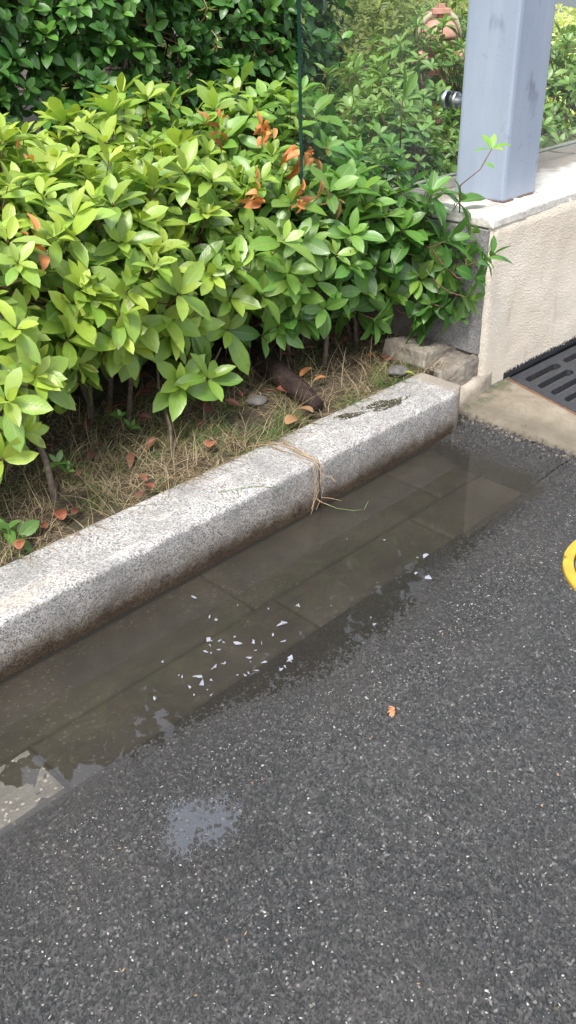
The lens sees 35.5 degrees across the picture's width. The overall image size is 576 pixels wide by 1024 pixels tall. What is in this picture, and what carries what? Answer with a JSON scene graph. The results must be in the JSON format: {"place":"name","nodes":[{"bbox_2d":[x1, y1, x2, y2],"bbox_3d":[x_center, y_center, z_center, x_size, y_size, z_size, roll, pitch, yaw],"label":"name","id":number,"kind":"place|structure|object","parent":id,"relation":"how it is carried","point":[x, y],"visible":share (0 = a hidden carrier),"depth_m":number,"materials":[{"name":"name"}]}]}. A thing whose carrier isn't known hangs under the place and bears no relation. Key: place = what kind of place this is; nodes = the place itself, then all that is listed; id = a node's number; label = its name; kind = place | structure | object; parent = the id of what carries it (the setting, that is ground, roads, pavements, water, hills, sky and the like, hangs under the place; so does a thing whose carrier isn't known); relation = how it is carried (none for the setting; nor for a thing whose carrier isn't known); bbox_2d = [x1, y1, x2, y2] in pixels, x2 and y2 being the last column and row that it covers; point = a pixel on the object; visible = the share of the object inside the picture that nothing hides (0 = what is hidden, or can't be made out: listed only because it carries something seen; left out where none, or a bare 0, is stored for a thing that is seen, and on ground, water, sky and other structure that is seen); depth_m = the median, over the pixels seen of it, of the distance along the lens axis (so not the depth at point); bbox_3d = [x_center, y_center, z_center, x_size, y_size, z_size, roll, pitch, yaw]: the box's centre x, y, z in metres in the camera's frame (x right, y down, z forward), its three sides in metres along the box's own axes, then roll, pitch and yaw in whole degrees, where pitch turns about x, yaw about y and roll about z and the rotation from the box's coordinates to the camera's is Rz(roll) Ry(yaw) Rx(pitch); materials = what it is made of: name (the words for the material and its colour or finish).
{"place":"outdoors","nodes":[
{"label":"outdoors","id":0,"kind":"place"},
{"bbox_2d":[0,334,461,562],"bbox_3d":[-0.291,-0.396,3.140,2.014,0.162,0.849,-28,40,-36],"label":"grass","id":1,"kind":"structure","parent":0,"point":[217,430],"depth_m":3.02,"materials":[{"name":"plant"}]},
{"bbox_2d":[73,469,80,475],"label":"fallen leaf","id":2,"kind":"object","parent":1,"relation":"on","point":[78,472],"visible":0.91,"depth_m":2.71,"materials":[{"name":"brown plant"}]},
{"bbox_2d":[0,457,575,1023],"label":"road","id":3,"kind":"structure","parent":0,"point":[48,855],"depth_m":1.80,"materials":[{"name":"grey asphalt"}]},
{"bbox_2d":[62,626,569,1009],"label":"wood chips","id":4,"kind":"object","parent":3,"relation":"on","point":[415,851],"visible":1,"depth_m":1.75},
{"bbox_2d":[387,706,394,717],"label":"withered leaf","id":5,"kind":"object","parent":3,"relation":"on","point":[391,711],"visible":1,"depth_m":2.08,"materials":[{"name":"orange plant"}]},
{"bbox_2d":[562,540,575,590],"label":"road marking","id":6,"kind":"object","parent":3,"relation":"on","point":[569,572],"visible":1,"depth_m":2.55,"materials":[{"name":"yellow paint"}]},
{"bbox_2d":[0,34,575,572],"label":"ground","id":7,"kind":"structure","parent":0,"point":[120,390],"depth_m":3.07,"materials":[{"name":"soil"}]},
{"bbox_2d":[14,539,24,548],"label":"fallen leaf","id":8,"kind":"object","parent":7,"relation":"on","point":[20,542],"visible":0.93,"depth_m":2.41,"materials":[{"name":"orange plant"}]},
{"bbox_2d":[0,519,39,552],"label":"seedling","id":9,"kind":"object","parent":7,"relation":"on","point":[23,527],"visible":0.95,"depth_m":2.45,"materials":[{"name":"green plant"}]},
{"bbox_2d":[0,0,63,213],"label":"hedge bush","id":10,"kind":"object","parent":7,"relation":"on","point":[12,54],"visible":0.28,"depth_m":3.63,"materials":[{"name":"green plant"}]},
{"bbox_2d":[0,338,69,482],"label":"evergreen shrub","id":11,"kind":"object","parent":7,"relation":"on","point":[15,433],"visible":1,"depth_m":2.32,"materials":[{"name":"green plant"}]},
{"bbox_2d":[39,522,47,527],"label":"fallen leaf","id":12,"kind":"object","parent":7,"relation":"on","point":[44,524],"visible":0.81,"depth_m":2.50,"materials":[{"name":"brown plant"}]},
{"bbox_2d":[0,112,92,304],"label":"evergreen shrub","id":13,"kind":"object","parent":7,"relation":"on","point":[8,155],"visible":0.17,"depth_m":2.93,"materials":[{"name":"green plant"}]},
{"bbox_2d":[36,445,58,503],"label":"bare stem","id":14,"kind":"object","parent":7,"relation":"on","point":[47,469],"visible":0.37,"depth_m":2.67,"materials":[{"name":"brown plant"}]},
{"bbox_2d":[46,438,64,443],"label":"fallen leaf","id":15,"kind":"object","parent":7,"relation":"on","point":[56,439],"visible":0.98,"depth_m":2.93,"materials":[{"name":"brown plant"}]},
{"bbox_2d":[43,450,74,480],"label":"seedling","id":16,"kind":"object","parent":7,"relation":"on","point":[58,457],"visible":0.96,"depth_m":2.70,"materials":[{"name":"green plant"}]},
{"bbox_2d":[53,509,66,519],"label":"fallen leaf","id":17,"kind":"object","parent":7,"relation":"on","point":[60,512],"visible":0.96,"depth_m":2.53,"materials":[{"name":"orange plant"}]},
{"bbox_2d":[0,137,120,450],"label":"evergreen shrub","id":18,"kind":"object","parent":7,"relation":"on","point":[24,317],"visible":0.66,"depth_m":2.50,"materials":[{"name":"green plant"}]},
{"bbox_2d":[71,508,80,513],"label":"fallen leaf","id":19,"kind":"object","parent":7,"relation":"on","point":[74,510],"visible":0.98,"depth_m":2.56,"materials":[{"name":"brown plant"}]},
{"bbox_2d":[83,419,90,430],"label":"fallen leaf","id":20,"kind":"object","parent":7,"relation":"on","point":[87,422],"visible":0.94,"depth_m":3.02,"materials":[{"name":"brown plant"}]},
{"bbox_2d":[87,450,93,460],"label":"fallen leaf","id":21,"kind":"object","parent":7,"relation":"on","point":[90,453],"visible":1,"depth_m":2.81,"materials":[{"name":"brown plant"}]},
{"bbox_2d":[0,137,210,423],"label":"evergreen shrub","id":22,"kind":"object","parent":7,"relation":"on","point":[104,218],"visible":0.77,"depth_m":2.67,"materials":[{"name":"green plant"}]},
{"bbox_2d":[5,0,210,242],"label":"hedge bush","id":23,"kind":"object","parent":7,"relation":"on","point":[96,44],"visible":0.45,"depth_m":3.87,"materials":[{"name":"green plant"}]},
{"bbox_2d":[198,0,217,19],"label":"withered cluster","id":24,"kind":"object","parent":23,"relation":"hanging from","point":[206,10],"visible":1,"depth_m":3.92,"materials":[{"name":"brown plant"}]},
{"bbox_2d":[211,30,224,51],"bbox_3d":[-0.311,-2.095,4.004,0.069,0.091,0.056,5,32,11],"label":"withered cluster","id":25,"kind":"object","parent":23,"relation":"hanging from","point":[217,41],"visible":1,"depth_m":4.00,"materials":[{"name":"brown plant"}]},
{"bbox_2d":[105,405,111,412],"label":"fallen leaf","id":26,"kind":"object","parent":7,"relation":"on","point":[108,408],"visible":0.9,"depth_m":3.11,"materials":[{"name":"brown plant"}]},
{"bbox_2d":[104,36,132,88],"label":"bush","id":27,"kind":"object","parent":7,"relation":"on","point":[110,72],"visible":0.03,"depth_m":7.04,"materials":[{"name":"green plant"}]},
{"bbox_2d":[6,72,236,293],"bbox_3d":[-0.609,-1.144,3.534,1.012,1.049,0.929,-17,35,-23],"label":"evergreen shrub","id":28,"kind":"object","parent":7,"relation":"on","point":[114,133],"visible":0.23,"depth_m":3.29,"materials":[{"name":"green plant"}]},
{"bbox_2d":[109,409,141,441],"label":"seedling","id":29,"kind":"object","parent":7,"relation":"on","point":[118,414],"visible":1,"depth_m":2.93,"materials":[{"name":"green plant"}]},
{"bbox_2d":[126,452,134,466],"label":"fallen leaf","id":30,"kind":"object","parent":7,"relation":"on","point":[130,459],"visible":0.91,"depth_m":2.82,"materials":[{"name":"orange plant"}]},
{"bbox_2d":[135,387,146,396],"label":"fallen leaf","id":31,"kind":"object","parent":7,"relation":"on","point":[145,388],"visible":0.85,"depth_m":3.23,"materials":[{"name":"brown plant"}]},
{"bbox_2d":[136,492,147,496],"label":"fallen leaf","id":32,"kind":"object","parent":7,"relation":"on","point":[139,493],"visible":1,"depth_m":2.63,"materials":[{"name":"orange plant"}]},
{"bbox_2d":[139,473,147,480],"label":"fallen leaf","id":33,"kind":"object","parent":7,"relation":"on","point":[143,475],"visible":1,"depth_m":2.71,"materials":[{"name":"orange plant"}]},
{"bbox_2d":[139,372,150,377],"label":"fallen leaf","id":34,"kind":"object","parent":7,"relation":"on","point":[144,374],"visible":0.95,"depth_m":3.31,"materials":[{"name":"brown plant"}]},
{"bbox_2d":[139,412,151,419],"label":"fallen leaf","id":35,"kind":"object","parent":7,"relation":"on","point":[143,415],"visible":0.95,"depth_m":3.04,"materials":[{"name":"brown plant"}]},
{"bbox_2d":[142,482,155,488],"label":"fallen leaf","id":36,"kind":"object","parent":7,"relation":"on","point":[150,484],"visible":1,"depth_m":2.67,"materials":[{"name":"orange plant"}]},
{"bbox_2d":[145,437,156,450],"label":"fallen leaf","id":37,"kind":"object","parent":7,"relation":"on","point":[150,442],"visible":0.91,"depth_m":2.91,"materials":[{"name":"orange plant"}]},
{"bbox_2d":[146,381,162,388],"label":"fallen leaf","id":38,"kind":"object","parent":7,"relation":"on","point":[152,383],"visible":0.82,"depth_m":3.23,"materials":[{"name":"brown plant"}]},
{"bbox_2d":[156,366,173,456],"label":"bare stem","id":39,"kind":"object","parent":7,"relation":"on","point":[167,418],"visible":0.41,"depth_m":2.91,"materials":[{"name":"brown plant"}]},
{"bbox_2d":[92,109,290,421],"bbox_3d":[-0.312,-0.817,3.097,0.886,0.935,0.851,-15,34,-21],"label":"evergreen shrub","id":40,"kind":"object","parent":7,"relation":"on","point":[202,212],"visible":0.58,"depth_m":2.95,"materials":[{"name":"green plant"}]},
{"bbox_2d":[57,5,349,113],"bbox_3d":[-0.793,-4.764,9.087,3.876,1.401,2.002,-28,40,-36],"label":"hedge bush","id":41,"kind":"object","parent":7,"relation":"on","point":[170,56],"visible":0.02,"depth_m":8.36,"materials":[{"name":"green plant"}]},
{"bbox_2d":[199,401,211,412],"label":"fallen leaf","id":42,"kind":"object","parent":7,"relation":"on","point":[207,407],"visible":0.87,"depth_m":3.12,"materials":[{"name":"brown plant"}]},
{"bbox_2d":[203,440,214,446],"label":"fallen leaf","id":43,"kind":"object","parent":7,"relation":"on","point":[209,443],"visible":0.98,"depth_m":2.88,"materials":[{"name":"orange plant"}]},
{"bbox_2d":[109,0,315,133],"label":"hedge bush","id":44,"kind":"object","parent":7,"relation":"on","point":[244,19],"visible":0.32,"depth_m":4.41,"materials":[{"name":"green plant"}]},
{"bbox_2d":[225,398,241,406],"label":"fallen leaf","id":45,"kind":"object","parent":7,"relation":"on","point":[232,401],"visible":0.98,"depth_m":3.14,"materials":[{"name":"brown plant"}]},
{"bbox_2d":[247,395,267,406],"bbox_3d":[-0.108,-0.395,3.187,0.080,0.035,0.064,-28,40,-36],"label":"stone","id":46,"kind":"object","parent":7,"relation":"on","point":[262,399],"visible":0.98,"depth_m":3.17,"materials":[{"name":"grey stone"}]},
{"bbox_2d":[167,61,370,319],"bbox_3d":[-0.093,-1.366,3.887,0.952,1.034,0.942,-28,40,-36],"label":"evergreen shrub","id":47,"kind":"object","parent":7,"relation":"on","point":[240,123],"visible":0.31,"depth_m":3.60,"materials":[{"name":"green plant"}]},
{"bbox_2d":[222,337,323,412],"bbox_3d":[-0.072,-0.552,3.379,0.089,0.102,0.733,-16,34,-22],"label":"rotten log","id":48,"kind":"object","parent":7,"relation":"on","point":[289,382],"visible":0.7,"depth_m":3.24,"materials":[{"name":"brown wood"}]},
{"bbox_2d":[209,0,366,145],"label":"hedge bush","id":49,"kind":"object","parent":7,"relation":"on","point":[320,48],"visible":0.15,"depth_m":4.99,"materials":[{"name":"green plant"}]},
{"bbox_2d":[284,414,297,423],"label":"fallen leaf","id":50,"kind":"object","parent":7,"relation":"on","point":[289,419],"visible":1,"depth_m":3.03,"materials":[{"name":"orange plant"}]},
{"bbox_2d":[298,406,312,412],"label":"fallen leaf","id":51,"kind":"object","parent":7,"relation":"on","point":[308,408],"visible":1,"depth_m":3.09,"materials":[{"name":"orange plant"}]},
{"bbox_2d":[300,367,311,375],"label":"fallen leaf","id":52,"kind":"object","parent":7,"relation":"on","point":[303,371],"visible":1,"depth_m":3.34,"materials":[{"name":"orange plant"}]},
{"bbox_2d":[217,123,396,359],"bbox_3d":[0.019,-0.940,3.319,0.706,0.896,0.879,-14,34,-19],"label":"evergreen shrub","id":53,"kind":"object","parent":7,"relation":"on","point":[312,264],"visible":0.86,"depth_m":3.13,"materials":[{"name":"green plant"}]},
{"bbox_2d":[313,375,325,380],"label":"fallen leaf","id":54,"kind":"object","parent":7,"relation":"on","point":[320,376],"visible":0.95,"depth_m":3.31,"materials":[{"name":"orange plant"}]},
{"bbox_2d":[322,290,328,367],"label":"bare stem","id":55,"kind":"object","parent":7,"relation":"on","point":[325,351],"visible":0.41,"depth_m":3.44,"materials":[{"name":"brown plant"}]},
{"bbox_2d":[239,0,468,118],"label":"hedge bush","id":56,"kind":"object","parent":7,"relation":"on","point":[361,29],"visible":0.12,"depth_m":7.97,"materials":[{"name":"green plant"}]},
{"bbox_2d":[293,132,436,346],"bbox_3d":[0.289,-1.035,3.517,0.546,0.834,0.755,-19,35,-25],"label":"evergreen shrub","id":57,"kind":"object","parent":7,"relation":"on","point":[374,280],"visible":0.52,"depth_m":3.35,"materials":[{"name":"green plant"}]},
{"bbox_2d":[399,66,421,147],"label":"shrub shoot","id":58,"kind":"object","parent":57,"relation":"on","point":[409,87],"visible":1,"depth_m":3.13,"materials":[{"name":"green plant"}]},
{"bbox_2d":[279,55,457,187],"bbox_3d":[0.327,-1.740,4.521,1.004,0.985,0.907,-10,33,-14],"label":"evergreen shrub","id":59,"kind":"object","parent":7,"relation":"on","point":[355,92],"visible":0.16,"depth_m":4.26,"materials":[{"name":"green plant"}]},
{"bbox_2d":[329,91,458,187],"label":"evergreen shrub","id":60,"kind":"object","parent":7,"relation":"on","point":[358,133],"visible":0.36,"depth_m":3.92,"materials":[{"name":"green plant"}]},
{"bbox_2d":[387,365,407,376],"bbox_3d":[0.417,-0.535,3.403,0.088,0.039,0.071,-28,40,-36],"label":"stone","id":61,"kind":"object","parent":7,"relation":"on","point":[398,370],"visible":0.99,"depth_m":3.38,"materials":[{"name":"grey stone"}]},
{"bbox_2d":[332,6,466,186],"bbox_3d":[0.701,-2.212,5.130,1.155,1.177,0.933,-28,40,-36],"label":"evergreen shrub","id":62,"kind":"object","parent":7,"relation":"on","point":[431,84],"visible":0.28,"depth_m":4.87,"materials":[{"name":"green plant"}]},
{"bbox_2d":[360,74,458,176],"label":"evergreen shrub","id":63,"kind":"object","parent":7,"relation":"on","point":[435,118],"depth_m":5.71,"materials":[{"name":"green plant"}]},
{"bbox_2d":[383,335,456,369],"bbox_3d":[0.518,-0.634,3.554,0.213,0.112,0.222,-28,40,-36],"label":"concrete lump","id":64,"kind":"object","parent":7,"relation":"on","point":[435,350],"visible":0.84,"depth_m":3.49,"materials":[{"name":"grey concrete"}]},
{"bbox_2d":[411,3,463,151],"bbox_3d":[1.021,-2.888,6.202,0.360,1.080,0.256,-3,32,-2],"label":"fire hydrant","id":65,"kind":"object","parent":7,"relation":"on","point":[440,10],"visible":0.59,"depth_m":5.95,"materials":[{"name":"red metal"}]},
{"bbox_2d":[389,170,511,345],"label":"evergreen shrub","id":66,"kind":"object","parent":7,"relation":"on","point":[432,257],"visible":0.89,"depth_m":3.31,"materials":[{"name":"green plant"}]},
{"bbox_2d":[459,134,510,212],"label":"shrub shoot","id":67,"kind":"object","parent":66,"relation":"attached to","point":[491,141],"visible":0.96,"depth_m":3.15,"materials":[{"name":"green plant"}]},
{"bbox_2d":[331,0,570,90],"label":"hedge bush","id":68,"kind":"object","parent":7,"relation":"on","point":[390,12],"visible":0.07,"depth_m":9.86,"materials":[{"name":"green plant"}]},
{"bbox_2d":[370,0,555,136],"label":"evergreen shrub","id":69,"kind":"object","parent":7,"relation":"on","point":[463,30],"visible":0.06,"depth_m":6.57,"materials":[{"name":"green plant"}]},
{"bbox_2d":[435,22,575,158],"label":"evergreen shrub","id":70,"kind":"object","parent":7,"relation":"on","point":[560,83],"visible":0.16,"depth_m":5.32,"materials":[{"name":"green plant"}]},
{"bbox_2d":[438,68,575,172],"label":"evergreen shrub","id":71,"kind":"object","parent":7,"relation":"on","point":[549,125],"visible":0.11,"depth_m":4.84,"materials":[{"name":"green plant"}]},
{"bbox_2d":[463,5,575,128],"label":"hedge bush","id":72,"kind":"object","parent":7,"relation":"on","point":[570,20],"visible":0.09,"depth_m":7.96,"materials":[{"name":"green plant"}]},
{"bbox_2d":[2,0,575,401],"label":"ground","id":73,"kind":"structure","parent":0,"point":[568,3],"depth_m":25.89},
{"bbox_2d":[368,139,575,385],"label":"boundary wall","id":74,"kind":"structure","parent":73,"relation":"on","point":[524,319],"depth_m":3.52,"materials":[{"name":"concrete"}]},
{"bbox_2d":[297,0,575,215],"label":"glass fence","id":75,"kind":"object","parent":74,"relation":"on","point":[501,97],"visible":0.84,"depth_m":3.27,"materials":[{"name":"grey paint"}]},
{"bbox_2d":[459,372,491,405],"bbox_3d":[0.636,-0.494,3.568,0.390,0.131,0.262,-28,40,-36],"label":"footing","id":76,"kind":"object","parent":73,"relation":"on","point":[475,386],"visible":0.15,"depth_m":3.48,"materials":[{"name":"beige concrete"}]},
{"bbox_2d":[429,349,478,385],"bbox_3d":[0.617,-0.571,3.529,0.221,0.122,0.228,-28,40,-36],"label":"concrete lump","id":77,"kind":"object","parent":76,"relation":"on","point":[459,369],"visible":0.54,"depth_m":3.45,"materials":[{"name":"grey concrete"}]},
{"bbox_2d":[459,377,575,462],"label":"drain apron","id":78,"kind":"object","parent":73,"relation":"on","point":[513,406],"visible":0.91,"depth_m":3.36,"materials":[{"name":"beige concrete"}]},
{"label":"drain pit","id":79,"kind":"structure","parent":73,"relation":"in","visible":0},
{"bbox_2d":[508,345,575,414],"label":"drain grate","id":80,"kind":"object","parent":79,"relation":"on","point":[560,365],"visible":0.88,"depth_m":3.63,"materials":[{"name":"black metal"}]},
{"bbox_2d":[421,414,573,491],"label":"road","id":81,"kind":"structure","parent":0,"point":[495,456],"depth_m":3.15,"materials":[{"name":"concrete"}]},
{"bbox_2d":[458,405,575,464],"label":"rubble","id":82,"kind":"object","parent":81,"relation":"on","point":[499,429],"visible":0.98,"depth_m":3.25,"materials":[{"name":"concrete"}]},
{"label":"ground","id":83,"kind":"structure","parent":0,"visible":0},
{"bbox_2d":[0,747,71,835],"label":"gutter slab","id":84,"kind":"structure","parent":83,"relation":"on","point":[32,782],"depth_m":1.93,"materials":[{"name":"concrete"}]},
{"bbox_2d":[0,576,255,762],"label":"gutter slab","id":85,"kind":"structure","parent":83,"relation":"on","point":[49,696],"depth_m":2.29,"materials":[{"name":"concrete"}]},
{"bbox_2d":[0,441,319,683],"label":"kerb stone","id":86,"kind":"object","parent":83,"relation":"on","point":[88,583],"visible":0.99,"depth_m":2.48,"materials":[{"name":"stone"}]},
{"bbox_2d":[219,486,282,494],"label":"grass sprig","id":87,"kind":"object","parent":86,"relation":"on","point":[249,486],"depth_m":2.66,"materials":[{"name":"beige plant"}]},
{"bbox_2d":[248,431,340,512],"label":"root tuft","id":88,"kind":"object","parent":86,"relation":"hanging from","point":[304,454],"visible":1,"depth_m":2.83,"materials":[{"name":"plant"}]},
{"bbox_2d":[31,600,319,788],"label":"gutter slab","id":89,"kind":"structure","parent":83,"relation":"on","point":[85,746],"depth_m":2.17,"materials":[{"name":"concrete"}]},
{"bbox_2d":[201,474,439,609],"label":"gutter slab","id":90,"kind":"structure","parent":83,"relation":"on","point":[268,570],"depth_m":2.73,"materials":[{"name":"concrete"}]},
{"bbox_2d":[275,519,451,626],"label":"gutter slab","id":91,"kind":"structure","parent":83,"relation":"on","point":[345,583],"depth_m":2.58,"materials":[{"name":"concrete"}]},
{"bbox_2d":[277,372,460,508],"bbox_3d":[0.307,-0.253,3.162,0.763,0.228,0.214,-28,40,-36],"label":"kerb stone","id":92,"kind":"object","parent":83,"relation":"on","point":[352,454],"visible":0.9,"depth_m":3.05,"materials":[{"name":"stone"}]},
{"bbox_2d":[334,411,366,419],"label":"moss","id":93,"kind":"object","parent":92,"relation":"on","point":[346,415],"visible":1,"depth_m":3.07,"materials":[{"name":"green plant"}]},
{"bbox_2d":[361,395,409,411],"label":"moss","id":94,"kind":"object","parent":92,"relation":"on","point":[392,403],"visible":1,"depth_m":3.14,"materials":[{"name":"green plant"}]},
{"bbox_2d":[385,450,477,498],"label":"gutter slab","id":95,"kind":"structure","parent":83,"relation":"on","point":[433,474],"depth_m":3.06,"materials":[{"name":"concrete"}]},
{"bbox_2d":[409,476,545,538],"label":"gutter slab","id":96,"kind":"structure","parent":83,"relation":"on","point":[461,509],"depth_m":2.88,"materials":[{"name":"concrete"}]}
]}

